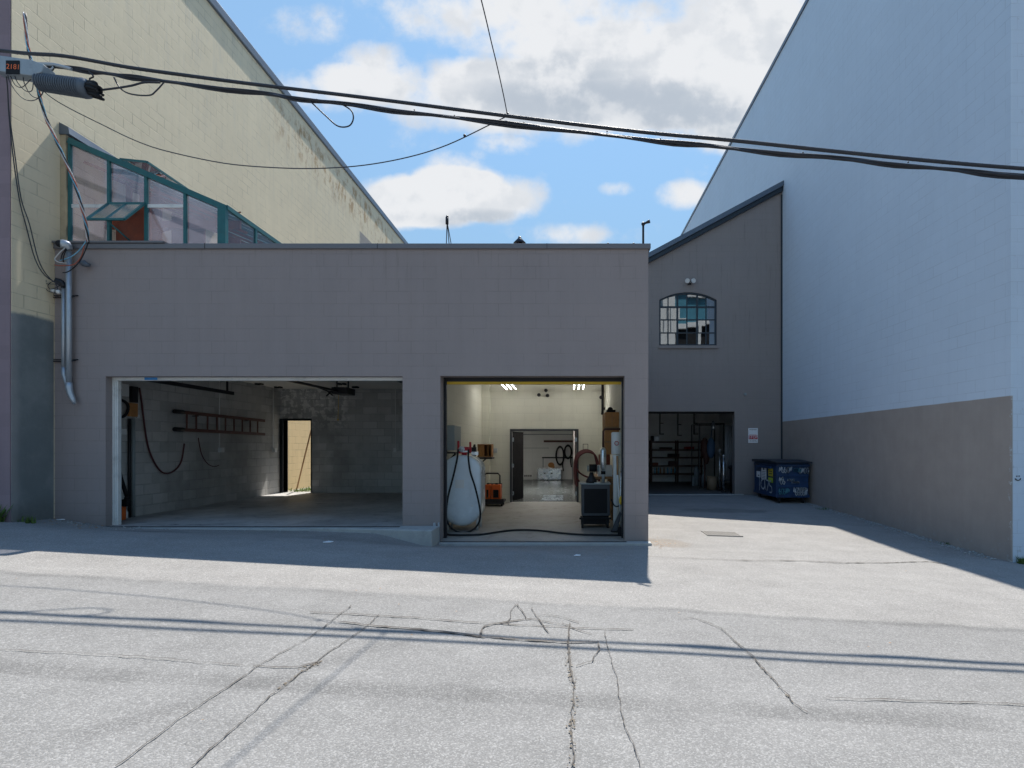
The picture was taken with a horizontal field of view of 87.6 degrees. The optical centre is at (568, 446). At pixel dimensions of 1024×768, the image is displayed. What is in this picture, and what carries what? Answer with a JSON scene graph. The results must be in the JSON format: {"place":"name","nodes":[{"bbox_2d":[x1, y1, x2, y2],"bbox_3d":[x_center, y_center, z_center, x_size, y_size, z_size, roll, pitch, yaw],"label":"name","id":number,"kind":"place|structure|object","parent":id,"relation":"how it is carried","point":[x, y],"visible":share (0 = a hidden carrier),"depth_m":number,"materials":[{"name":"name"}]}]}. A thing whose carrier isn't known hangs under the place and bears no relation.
{"place":"outdoors","nodes":[
{"label":"outdoors","id":0,"kind":"place"},
{"bbox_2d":[122,475,130,519],"bbox_3d":[-7.841,0.740,9.349,0.182,1.130,0.202,0,0,0],"label":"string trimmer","id":1,"kind":"object","parent":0,"point":[126,500],"visible":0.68,"depth_m":9.35,"materials":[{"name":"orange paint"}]},
{"bbox_2d":[289,486,310,491],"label":"yard grass","id":2,"kind":"structure","parent":0,"point":[303,489],"depth_m":15.62,"materials":[{"name":"green plant"}]},
{"bbox_2d":[217,0,804,251],"label":"sky","id":3,"kind":"structure","parent":0,"point":[691,67],"materials":[{"name":"blue"}]},
{"bbox_2d":[0,495,1023,767],"bbox_3d":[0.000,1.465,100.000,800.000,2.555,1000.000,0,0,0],"label":"ground","id":4,"kind":"structure","parent":0,"point":[870,623],"depth_m":3.82,"materials":[{"name":"concrete"}]},
{"bbox_2d":[0,504,12,521],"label":"weed clump","id":5,"kind":"object","parent":4,"relation":"on","point":[2,513],"visible":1,"depth_m":7.94,"materials":[{"name":"green plant"}]},
{"bbox_2d":[17,515,35,523],"bbox_3d":[-8.252,1.109,8.089,0.305,0.132,0.162,0,0,19],"label":"weed clump","id":6,"kind":"object","parent":4,"relation":"on","point":[28,520],"visible":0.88,"depth_m":8.09,"materials":[{"name":"green plant"}]},
{"bbox_2d":[0,0,407,521],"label":"yellow building","id":7,"kind":"structure","parent":4,"relation":"on","point":[210,39],"depth_m":10.08,"materials":[{"name":"brick"}]},
{"bbox_2d":[53,243,651,546],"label":"workshop building","id":8,"kind":"structure","parent":4,"relation":"on","point":[439,337],"depth_m":8.65,"materials":[{"name":"paint"}]},
{"bbox_2d":[50,289,60,293],"bbox_3d":[-8.245,-2.489,8.582,0.142,0.085,0.136,0,0,0],"label":"wall insulator","id":9,"kind":"object","parent":8,"relation":"attached to","point":[56,291],"depth_m":8.53,"materials":[{"name":"white plastic"}]},
{"bbox_2d":[54,278,65,383],"bbox_3d":[-8.136,-1.822,8.553,0.206,1.750,0.102,0,0,-28],"label":"service conduit","id":10,"kind":"object","parent":8,"relation":"attached to","point":[62,284],"visible":0.94,"depth_m":8.55,"materials":[{"name":"black metal"}]},
{"bbox_2d":[54,239,88,403],"bbox_3d":[-7.927,-1.987,8.514,0.578,2.627,0.196,0,0,0],"label":"service conduit","id":11,"kind":"object","parent":8,"relation":"attached to","point":[66,246],"visible":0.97,"depth_m":8.53,"materials":[{"name":"metal"}]},
{"bbox_2d":[79,260,90,266],"bbox_3d":[-7.849,-2.945,8.582,0.253,0.103,0.104,0,0,18],"label":"wall insulator","id":12,"kind":"object","parent":8,"relation":"attached to","point":[84,263],"depth_m":8.54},
{"bbox_2d":[122,429,126,434],"bbox_3d":[-8.049,-0.260,9.586,0.058,0.104,0.138,0,0,0],"label":"switch box","id":13,"kind":"object","parent":8,"relation":"attached to","point":[124,431],"visible":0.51,"depth_m":9.60,"materials":[{"name":"white plastic"}]},
{"bbox_2d":[121,384,128,396],"bbox_3d":[-8.054,-1.016,9.635,0.048,0.220,0.153,0,0,0],"label":"control box","id":14,"kind":"object","parent":8,"relation":"attached to","point":[125,389],"visible":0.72,"depth_m":9.63,"materials":[{"name":"white plastic"}]},
{"bbox_2d":[122,399,129,417],"bbox_3d":[-8.010,-0.675,9.497,0.068,0.358,0.388,0,0,0],"label":"coiled hose","id":15,"kind":"object","parent":8,"relation":"hanging from","point":[127,409],"visible":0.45,"depth_m":9.62,"materials":[{"name":"rubber"}]},
{"bbox_2d":[128,418,130,517],"bbox_3d":[-8.040,0.403,9.733,0.049,1.814,0.052,0,0,0],"label":"wall conduit","id":16,"kind":"object","parent":8,"relation":"attached to","point":[129,463],"depth_m":9.71,"materials":[{"name":"black metal"}]},
{"bbox_2d":[127,403,137,416],"bbox_3d":[-8.054,-0.668,9.819,0.048,0.248,0.188,0,0,0],"label":"wall crate","id":17,"kind":"object","parent":8,"relation":"attached to","point":[133,411],"depth_m":9.81,"materials":[{"name":"brown wood"}]},
{"bbox_2d":[131,418,134,516],"bbox_3d":[-8.040,0.401,9.819,0.057,1.819,0.060,0,0,0],"label":"wall conduit","id":18,"kind":"object","parent":8,"relation":"attached to","point":[132,467],"depth_m":9.79,"materials":[{"name":"metal"}]},
{"bbox_2d":[129,386,137,402],"bbox_3d":[-8.044,-0.954,9.833,0.068,0.296,0.130,0,0,0],"label":"wall heater","id":19,"kind":"object","parent":8,"relation":"attached to","point":[133,394],"depth_m":9.79,"materials":[{"name":"black metal"}]},
{"bbox_2d":[139,388,184,473],"bbox_3d":[-8.030,-0.265,10.528,0.031,1.656,1.192,0,0,0],"label":"air hose","id":20,"kind":"object","parent":8,"relation":"attached to","point":[151,456],"visible":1,"depth_m":10.17,"materials":[{"name":"black rubber"}]},
{"bbox_2d":[52,122,280,242],"bbox_3d":[-6.996,-4.170,10.479,2.733,2.300,4.292,0,0,0],"label":"rooftop greenhouse","id":21,"kind":"object","parent":8,"relation":"on","point":[129,220],"visible":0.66,"depth_m":8.88,"materials":[{"name":"teal glass"}]},
{"bbox_2d":[86,202,145,240],"bbox_3d":[-7.278,-3.665,8.550,0.629,0.689,0.435,0,0,0],"label":"awning window","id":22,"kind":"structure","parent":21,"relation":"in","point":[110,211],"depth_m":8.54,"materials":[{"name":"teal glass"}]},
{"bbox_2d":[198,438,218,466],"bbox_3d":[-8.040,0.147,11.880,0.017,0.659,0.688,0,0,0],"label":"air hose","id":23,"kind":"object","parent":8,"relation":"hanging from","point":[202,455],"visible":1,"depth_m":11.67,"materials":[{"name":"black rubber"}]},
{"bbox_2d":[172,409,264,435],"bbox_3d":[-8.007,-0.513,12.361,0.144,0.473,3.202,0,0,0],"label":"ladder","id":24,"kind":"object","parent":8,"relation":"attached to","point":[186,429],"visible":1,"depth_m":12.05,"materials":[{"name":"wood"}]},
{"bbox_2d":[218,381,223,451],"bbox_3d":[-8.040,-0.723,12.304,0.080,1.734,0.112,0,0,0],"label":"conduit drop","id":25,"kind":"object","parent":8,"relation":"attached to","point":[220,449],"visible":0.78,"depth_m":12.25,"materials":[{"name":"grey metal"}]},
{"bbox_2d":[272,388,276,451],"bbox_3d":[-8.040,-0.710,14.538,0.080,1.760,0.112,0,0,0],"label":"conduit drop","id":26,"kind":"object","parent":8,"relation":"attached to","point":[274,449],"visible":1,"depth_m":14.49,"materials":[{"name":"grey metal"}]},
{"bbox_2d":[287,381,354,420],"bbox_3d":[-5.879,-1.113,11.312,1.007,0.975,4.225,0,0,0],"label":"door opener","id":27,"kind":"object","parent":8,"relation":"hanging from","point":[343,391],"depth_m":12.90,"materials":[{"name":"black metal"}]},
{"bbox_2d":[445,215,450,242],"bbox_3d":[-2.580,-4.096,12.086,0.456,2.234,0.243,0,0,0],"label":"antenna tripod","id":28,"kind":"object","parent":8,"relation":"on","point":[447,221],"visible":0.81,"depth_m":11.99,"materials":[{"name":"black metal"}]},
{"bbox_2d":[447,425,460,449],"bbox_3d":[-2.234,-0.155,10.250,0.208,0.470,0.600,0,0,0],"label":"electrical cabinet","id":29,"kind":"object","parent":8,"relation":"attached to","point":[453,434],"visible":0.82,"depth_m":9.95,"materials":[{"name":"grey metal"}]},
{"bbox_2d":[443,455,484,529],"bbox_3d":[-1.944,0.851,9.929,0.698,1.378,0.662,0,0,0],"label":"fuel tank","id":30,"kind":"object","parent":8,"relation":"on","point":[463,508],"visible":0.83,"depth_m":9.61,"materials":[{"name":"metal"}]},
{"bbox_2d":[447,441,480,531],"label":"tank hoses","id":31,"kind":"object","parent":30,"relation":"on","point":[464,450],"visible":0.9,"depth_m":9.51,"materials":[{"name":"black rubber"}]},
{"bbox_2d":[471,444,476,455],"bbox_3d":[-1.935,0.100,10.900,0.090,0.279,0.100,0,0,0],"label":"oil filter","id":32,"kind":"object","parent":8,"relation":"attached to","point":[474,448],"visible":0.72,"depth_m":10.85,"materials":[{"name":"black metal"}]},
{"bbox_2d":[478,457,494,461],"bbox_3d":[-2.100,0.427,13.190,0.480,0.301,0.420,0,0,0],"label":"wall shelf","id":33,"kind":"object","parent":8,"relation":"attached to","point":[484,458],"depth_m":12.98,"materials":[{"name":"black metal"}]},
{"bbox_2d":[477,444,492,456],"bbox_3d":[-2.049,0.110,13.165,0.349,0.313,0.330,0,0,0],"label":"wooden box","id":34,"kind":"object","parent":33,"relation":"on","point":[484,450],"visible":1,"depth_m":13.02,"materials":[{"name":"brown wood"}]},
{"bbox_2d":[485,473,505,505],"bbox_3d":[-1.939,1.120,13.794,0.581,0.840,0.512,0,0,0],"label":"hand cart","id":35,"kind":"object","parent":8,"relation":"on","point":[495,501],"visible":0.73,"depth_m":13.54,"materials":[{"name":"black metal"}]},
{"bbox_2d":[485,483,491,498],"bbox_3d":[-2.073,1.175,13.746,0.148,0.430,0.308,0,0,0],"label":"orange case","id":36,"kind":"object","parent":35,"relation":"on","point":[487,490],"visible":0.75,"depth_m":13.60,"materials":[{"name":"paint"}]},
{"bbox_2d":[491,483,501,498],"bbox_3d":[-1.856,1.175,13.746,0.238,0.430,0.308,0,0,0],"label":"orange case","id":37,"kind":"object","parent":35,"relation":"on","point":[496,490],"visible":0.91,"depth_m":13.60,"materials":[{"name":"paint"}]},
{"bbox_2d":[513,431,522,500],"bbox_3d":[-1.459,0.560,15.209,0.078,1.940,0.889,0,0,13],"label":"door leaf","id":38,"kind":"structure","parent":8,"relation":"in","point":[517,436],"depth_m":15.16,"materials":[{"name":"metal"}]},
{"bbox_2d":[513,236,525,242],"bbox_3d":[-1.099,-3.854,12.000,0.273,1.749,0.280,0,0,0],"label":"roof vent","id":39,"kind":"object","parent":8,"relation":"on","point":[519,240],"visible":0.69,"depth_m":11.92,"materials":[{"name":"black metal"}]},
{"bbox_2d":[444,378,622,537],"bbox_3d":[-0.574,0.076,9.068,3.032,2.928,0.345,0,0,0],"label":"door frame","id":40,"kind":"structure","parent":8,"relation":"in","point":[447,381],"depth_m":8.91,"materials":[{"name":"metal"}]},
{"bbox_2d":[447,529,620,535],"bbox_3d":[-0.617,1.522,9.366,3.073,0.034,0.598,0,0,0],"label":"floor hose","id":41,"kind":"object","parent":8,"relation":"on","point":[533,530],"visible":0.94,"depth_m":9.18,"materials":[{"name":"rubber"}]},
{"bbox_2d":[537,467,561,479],"bbox_3d":[-0.846,1.257,24.067,1.118,0.565,0.565,0,0,0],"label":"metal case","id":42,"kind":"object","parent":8,"relation":"on","point":[547,473],"visible":0.99,"depth_m":23.80,"materials":[{"name":"metal"}]},
{"bbox_2d":[548,462,554,467],"bbox_3d":[-0.767,0.855,24.000,0.299,0.240,0.205,0,0,0],"label":"shop rag","id":43,"kind":"object","parent":42,"relation":"on","point":[550,464],"visible":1,"depth_m":23.93,"materials":[{"name":"orange fabric"}]},
{"bbox_2d":[541,495,562,499],"bbox_3d":[-0.463,1.534,15.814,0.617,0.011,1.394,0,0,0],"label":"floor plate","id":44,"kind":"object","parent":8,"relation":"on","point":[552,498],"visible":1,"depth_m":15.51,"materials":[{"name":"metal"}]},
{"bbox_2d":[542,457,572,479],"bbox_3d":[-0.488,1.021,24.480,1.449,1.037,0.060,0,0,0],"label":"pipe rack","id":45,"kind":"object","parent":8,"relation":"on","point":[559,457],"visible":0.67,"depth_m":24.46,"materials":[{"name":"black metal"}]},
{"bbox_2d":[544,440,572,441],"bbox_3d":[-0.444,-0.222,24.445,1.361,0.089,0.290,0,0,0],"label":"wall shelf","id":46,"kind":"object","parent":8,"relation":"attached to","point":[558,440],"depth_m":24.30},
{"bbox_2d":[555,446,564,470],"bbox_3d":[-0.384,0.569,24.450,0.439,1.169,0.184,0,0,0],"label":"coiled hose","id":47,"kind":"object","parent":8,"relation":"hanging from","point":[558,463],"visible":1,"depth_m":24.37,"materials":[{"name":"rubber"}]},
{"bbox_2d":[575,431,576,500],"bbox_3d":[0.299,0.560,15.216,0.072,1.940,0.902,0,0,9],"label":"door leaf","id":48,"kind":"structure","parent":8,"relation":"in","point":[576,431],"depth_m":14.80,"materials":[{"name":"metal"}]},
{"bbox_2d":[573,449,599,486],"bbox_3d":[0.505,0.522,14.488,0.733,1.162,0.224,0,0,0],"label":"air hose","id":49,"kind":"object","parent":8,"relation":"hanging from","point":[577,457],"visible":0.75,"depth_m":14.41,"materials":[{"name":"red rubber"}]},
{"bbox_2d":[579,481,610,527],"bbox_3d":[0.502,1.120,10.205,0.593,0.841,0.590,0,0,0],"label":"shop heater","id":50,"kind":"object","parent":8,"relation":"on","point":[595,503],"visible":1,"depth_m":9.94,"materials":[{"name":"grey paint"}]},
{"bbox_2d":[586,464,598,482],"bbox_3d":[0.455,0.522,10.150,0.250,0.353,0.220,0,0,0],"label":"bench grinder","id":51,"kind":"object","parent":50,"relation":"on","point":[591,469],"visible":0.99,"depth_m":10.09,"materials":[{"name":"black metal"}]},
{"bbox_2d":[600,428,619,481],"bbox_3d":[0.825,0.176,10.230,0.420,1.045,0.116,0,0,0],"label":"exhaust stack","id":52,"kind":"object","parent":50,"relation":"on","point":[603,458],"visible":0.96,"depth_m":10.20,"materials":[{"name":"metal"}]},
{"bbox_2d":[599,385,604,414],"bbox_3d":[0.939,-1.266,14.459,0.209,0.828,0.268,0,0,0],"label":"gas pipe","id":53,"kind":"object","parent":8,"relation":"attached to","point":[601,397],"visible":0.9,"depth_m":14.37,"materials":[{"name":"black metal"}]},
{"bbox_2d":[594,474,612,519],"bbox_3d":[0.735,1.088,11.600,0.490,0.904,1.200,0,0,0],"label":"workbench","id":54,"kind":"object","parent":8,"relation":"on","point":[608,478],"visible":0.26,"depth_m":11.02,"materials":[{"name":"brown wood"}]},
{"bbox_2d":[597,465,611,475],"bbox_3d":[0.772,0.518,11.225,0.301,0.234,0.250,0,0,0],"label":"storage bin","id":55,"kind":"object","parent":54,"relation":"on","point":[608,470],"visible":0.68,"depth_m":11.10,"materials":[{"name":"white plastic"}]},
{"bbox_2d":[599,454,609,464],"bbox_3d":[0.787,0.408,11.625,0.231,0.454,0.350,0,0,0],"label":"storage bin","id":56,"kind":"object","parent":54,"relation":"on","point":[607,459],"visible":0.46,"depth_m":11.45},
{"bbox_2d":[602,412,618,453],"bbox_3d":[0.855,-0.252,10.867,0.286,0.831,0.865,0,0,0],"label":"wall cabinet","id":57,"kind":"object","parent":8,"relation":"attached to","point":[610,419],"depth_m":10.45,"materials":[{"name":"brown wood"}]},
{"bbox_2d":[606,407,615,411],"bbox_3d":[0.859,-0.727,10.750,0.170,0.120,0.300,0,0,0],"label":"tool pouch","id":58,"kind":"object","parent":57,"relation":"on","point":[609,409],"visible":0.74,"depth_m":10.60,"materials":[{"name":"black fabric"}]},
{"bbox_2d":[611,456,620,530],"bbox_3d":[0.831,0.815,9.226,0.177,1.296,0.092,0,0,0],"label":"push broom","id":59,"kind":"object","parent":8,"relation":"on","point":[615,525],"visible":0.97,"depth_m":9.23,"materials":[{"name":"plastic"}]},
{"bbox_2d":[611,432,620,532],"bbox_3d":[0.860,0.645,9.550,0.195,1.790,0.201,0,0,0],"label":"water cylinder","id":60,"kind":"object","parent":8,"relation":"on","point":[615,442],"visible":0.88,"depth_m":9.50,"materials":[{"name":"white metal"}]},
{"bbox_2d":[618,471,620,533],"bbox_3d":[0.900,0.924,9.200,0.080,1.229,0.100,0,0,0],"label":"squeegee","id":61,"kind":"object","parent":8,"relation":"on","point":[619,529],"visible":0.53,"depth_m":9.19,"materials":[{"name":"metal"}]},
{"bbox_2d":[641,220,649,242],"bbox_3d":[1.279,-3.510,8.779,0.151,0.441,0.063,0,0,28],"label":"roof camera","id":62,"kind":"object","parent":8,"relation":"on","point":[644,223],"visible":0.94,"depth_m":8.78,"materials":[{"name":"black metal"}]},
{"bbox_2d":[7,556,1018,765],"bbox_3d":[1.513,1.510,4.949,9.874,0.429,4.234,0,0,-40],"label":"pavement crack","id":63,"kind":"object","parent":4,"relation":"on","point":[480,634],"visible":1,"depth_m":3.74,"materials":[{"name":"grey asphalt"}]},
{"bbox_2d":[41,505,990,719],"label":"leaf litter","id":64,"kind":"object","parent":4,"relation":"on","point":[411,634],"visible":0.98,"depth_m":8.53,"materials":[{"name":"brown plant"}]},
{"bbox_2d":[53,498,995,559],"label":"gravel","id":65,"kind":"structure","parent":4,"relation":"on","point":[957,548],"depth_m":9.60,"materials":[{"name":"grey gravel"}]},
{"bbox_2d":[273,633,788,765],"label":"crack dirt","id":66,"kind":"structure","parent":4,"relation":"on","point":[569,675],"depth_m":3.10,"materials":[{"name":"black soil"}]},
{"bbox_2d":[573,180,783,494],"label":"shed roof building","id":67,"kind":"structure","parent":4,"relation":"on","point":[715,341],"depth_m":16.85,"materials":[{"name":"paint"}]},
{"bbox_2d":[564,444,571,466],"bbox_3d":[-0.015,0.451,24.450,0.403,1.053,0.184,0,0,0],"label":"coiled hose","id":68,"kind":"object","parent":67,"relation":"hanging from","point":[569,457],"visible":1,"depth_m":24.37,"materials":[{"name":"rubber"}]},
{"bbox_2d":[659,414,663,434],"bbox_3d":[3.720,-1.110,21.200,0.185,1.300,0.050,0,0,0],"label":"hanging bracket","id":69,"kind":"object","parent":67,"relation":"hanging from","point":[660,423],"visible":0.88,"depth_m":21.18,"materials":[{"name":"black metal"}]},
{"bbox_2d":[649,440,702,481],"bbox_3d":[4.566,0.645,22.605,2.195,1.770,0.470,0,0,0],"label":"storage rack","id":70,"kind":"object","parent":67,"relation":"on","point":[677,450],"visible":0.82,"depth_m":22.37,"materials":[{"name":"black metal"}]},
{"bbox_2d":[677,414,681,435],"bbox_3d":[4.435,-1.084,21.200,0.185,1.351,0.050,0,0,0],"label":"hanging bracket","id":71,"kind":"object","parent":67,"relation":"hanging from","point":[678,424],"visible":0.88,"depth_m":21.18,"materials":[{"name":"black metal"}]},
{"bbox_2d":[658,292,717,347],"bbox_3d":[3.796,-3.990,17.085,1.887,1.785,0.570,0,0,0],"label":"arched window","id":72,"kind":"structure","parent":67,"relation":"in","point":[686,320],"depth_m":16.93,"materials":[{"name":"clear glass"}]},
{"bbox_2d":[685,278,695,284],"bbox_3d":[3.837,-5.188,16.744,0.338,0.162,0.212,0,0,0],"label":"floodlight","id":73,"kind":"object","parent":67,"relation":"attached to","point":[688,281],"visible":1,"depth_m":16.67,"materials":[{"name":"white metal"}]},
{"bbox_2d":[693,414,697,434],"bbox_3d":[5.087,-1.110,21.200,0.185,1.300,0.050,0,0,0],"label":"hanging bracket","id":74,"kind":"object","parent":67,"relation":"hanging from","point":[694,425],"visible":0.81,"depth_m":21.18,"materials":[{"name":"black metal"}]},
{"bbox_2d":[692,466,698,485],"bbox_3d":[4.885,1.155,20.495,0.290,0.750,0.190,0,0,0],"label":"gas cylinder","id":75,"kind":"object","parent":67,"relation":"on","point":[695,480],"visible":0.95,"depth_m":20.43,"materials":[{"name":"blue metal"}]},
{"bbox_2d":[701,469,703,486],"bbox_3d":[5.131,1.078,20.000,0.226,0.904,0.140,0,0,0],"label":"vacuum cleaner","id":76,"kind":"object","parent":67,"relation":"on","point":[702,480],"visible":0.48,"depth_m":19.95,"materials":[{"name":"grey plastic"}]},
{"bbox_2d":[701,437,709,487],"bbox_3d":[4.984,0.600,19.389,0.311,1.860,0.272,0,0,0],"label":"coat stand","id":77,"kind":"object","parent":67,"relation":"on","point":[704,454],"visible":0.92,"depth_m":19.32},
{"bbox_2d":[691,423,723,488],"bbox_3d":[5.128,0.356,19.600,0.905,2.349,1.235,0,0,0],"label":"tube stand","id":78,"kind":"object","parent":67,"relation":"on","point":[699,448],"visible":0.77,"depth_m":18.98,"materials":[{"name":"black metal"}]},
{"bbox_2d":[707,429,714,457],"bbox_3d":[5.159,-0.178,19.200,0.271,1.252,0.256,0,0,39],"label":"hanging bag","id":79,"kind":"object","parent":78,"relation":"hanging from","point":[710,447],"visible":1,"depth_m":19.12,"materials":[{"name":"blue fabric"}]},
{"bbox_2d":[707,476,716,489],"bbox_3d":[5.031,1.295,18.600,0.356,0.470,0.356,0,0,0],"label":"fibre drum","id":80,"kind":"object","parent":67,"relation":"on","point":[711,482],"visible":1,"depth_m":18.46,"materials":[{"name":"cardboard"}]},
{"bbox_2d":[711,421,714,429],"bbox_3d":[5.158,-0.734,18.910,0.146,0.336,0.170,0,0,0],"label":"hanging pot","id":81,"kind":"object","parent":67,"relation":"hanging from","point":[713,426],"visible":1,"depth_m":18.85,"materials":[{"name":"metal"}]},
{"bbox_2d":[717,449,721,489],"bbox_3d":[5.243,0.815,18.400,0.154,1.431,0.154,0,0,0],"label":"steel post","id":82,"kind":"object","parent":67,"relation":"on","point":[719,450],"visible":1,"depth_m":18.37,"materials":[{"name":"metal"}]},
{"bbox_2d":[721,454,725,491],"bbox_3d":[5.142,0.903,17.600,0.173,1.254,0.173,0,0,0],"label":"steel post","id":83,"kind":"object","parent":67,"relation":"on","point":[723,472],"visible":0.99,"depth_m":17.58,"materials":[{"name":"metal"}]},
{"bbox_2d":[725,425,731,480],"bbox_3d":[5.519,0.240,18.203,0.306,1.900,0.106,0,0,0],"label":"fabric curtain","id":84,"kind":"object","parent":67,"relation":"hanging from","point":[728,445],"visible":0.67,"depth_m":18.19,"materials":[{"name":"fabric"}]},
{"bbox_2d":[748,428,757,442],"bbox_3d":[5.857,-0.335,16.840,0.305,0.467,0.014,0,0,0],"label":"parking sign","id":85,"kind":"object","parent":67,"relation":"attached to","point":[752,435],"visible":1,"depth_m":16.84,"materials":[{"name":"metal"}]},
{"bbox_2d":[701,531,742,536],"bbox_3d":[2.825,1.625,9.788,0.646,0.050,0.464,0,0,0],"label":"drain grate","id":86,"kind":"object","parent":4,"relation":"on","point":[721,533],"visible":0.95,"depth_m":9.75,"materials":[{"name":"grey metal"}]},
{"bbox_2d":[752,459,811,502],"bbox_3d":[6.235,0.992,15.625,1.030,1.204,1.930,0,0,0],"label":"dumpster","id":87,"kind":"object","parent":4,"relation":"on","point":[778,479],"visible":1,"depth_m":14.78,"materials":[{"name":"blue metal"}]},
{"bbox_2d":[681,0,1023,562],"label":"pale building","id":88,"kind":"structure","parent":4,"relation":"on","point":[903,349],"depth_m":10.78,"materials":[{"name":"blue paint"}]},
{"bbox_2d":[1016,557,1023,563],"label":"weed clump","id":89,"kind":"object","parent":4,"relation":"on","point":[1021,561],"visible":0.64,"depth_m":8.05,"materials":[{"name":"green plant"}]},
{"bbox_2d":[0,49,1023,170],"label":"overhead cable","id":90,"kind":"object","parent":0,"point":[817,149],"visible":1,"depth_m":7.30,"materials":[{"name":"black rubber"}]},
{"bbox_2d":[523,474,532,479],"bbox_3d":[-1.852,1.417,24.435,0.412,0.246,0.290,0,0,0],"label":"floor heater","id":91,"kind":"object","parent":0,"point":[527,476],"visible":1,"depth_m":24.30,"materials":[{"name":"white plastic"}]},
{"bbox_2d":[46,65,1023,179],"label":"overhead cable","id":92,"kind":"object","parent":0,"point":[680,143],"visible":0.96,"depth_m":7.41,"materials":[{"name":"black rubber"}]},
{"bbox_2d":[0,56,72,100],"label":"cable enclosure","id":93,"kind":"object","parent":92,"relation":"hanging from","point":[16,69],"visible":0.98,"depth_m":7.54,"materials":[{"name":"grey metal"}]},
{"bbox_2d":[6,76,59,296],"bbox_3d":[-8.333,-3.866,8.090,0.512,2.951,0.891,0,0,0],"label":"service drop","id":94,"kind":"object","parent":93,"relation":"hanging from","point":[15,163],"visible":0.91,"depth_m":8.04,"materials":[{"name":"black rubber"}]},
{"bbox_2d":[23,12,89,241],"bbox_3d":[-7.634,-4.732,8.000,0.214,3.019,0.828,0,0,17],"label":"service drop","id":95,"kind":"object","parent":93,"relation":"attached to","point":[25,23],"visible":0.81,"depth_m":7.90,"materials":[{"name":"black metal"}]},
{"bbox_2d":[32,66,104,100],"bbox_3d":[-7.165,-5.255,7.640,0.903,0.506,0.270,0,0,0],"label":"splice case","id":96,"kind":"object","parent":92,"relation":"attached to","point":[78,87],"visible":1,"depth_m":7.55,"materials":[{"name":"plastic"}]},
{"bbox_2d":[99,77,163,95],"bbox_3d":[-6.296,-5.183,7.666,0.941,0.275,0.033,0,0,0],"label":"cable loop","id":97,"kind":"object","parent":96,"relation":"attached to","point":[136,84],"visible":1,"depth_m":7.66,"materials":[{"name":"black rubber"}]},
{"bbox_2d":[44,0,508,168],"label":"drop wire","id":98,"kind":"object","parent":92,"relation":"attached to","point":[464,135],"visible":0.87,"depth_m":7.69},
{"bbox_2d":[309,101,353,127],"bbox_3d":[-3.421,-4.797,7.656,0.688,0.435,0.019,0,0,4],"label":"cable loop","id":99,"kind":"object","parent":92,"relation":"hanging from","point":[332,121],"visible":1,"depth_m":7.64,"materials":[{"name":"black rubber"}]},
{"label":"yard","id":100,"kind":"structure","parent":0,"visible":0},
{"bbox_2d":[296,430,310,489],"bbox_3d":[-7.707,0.420,15.475,0.745,1.815,0.043,0,0,30],"label":"wooden pole","id":101,"kind":"object","parent":100,"relation":"on","point":[303,460],"visible":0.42,"depth_m":15.46,"materials":[{"name":"brown wood"}]}
]}

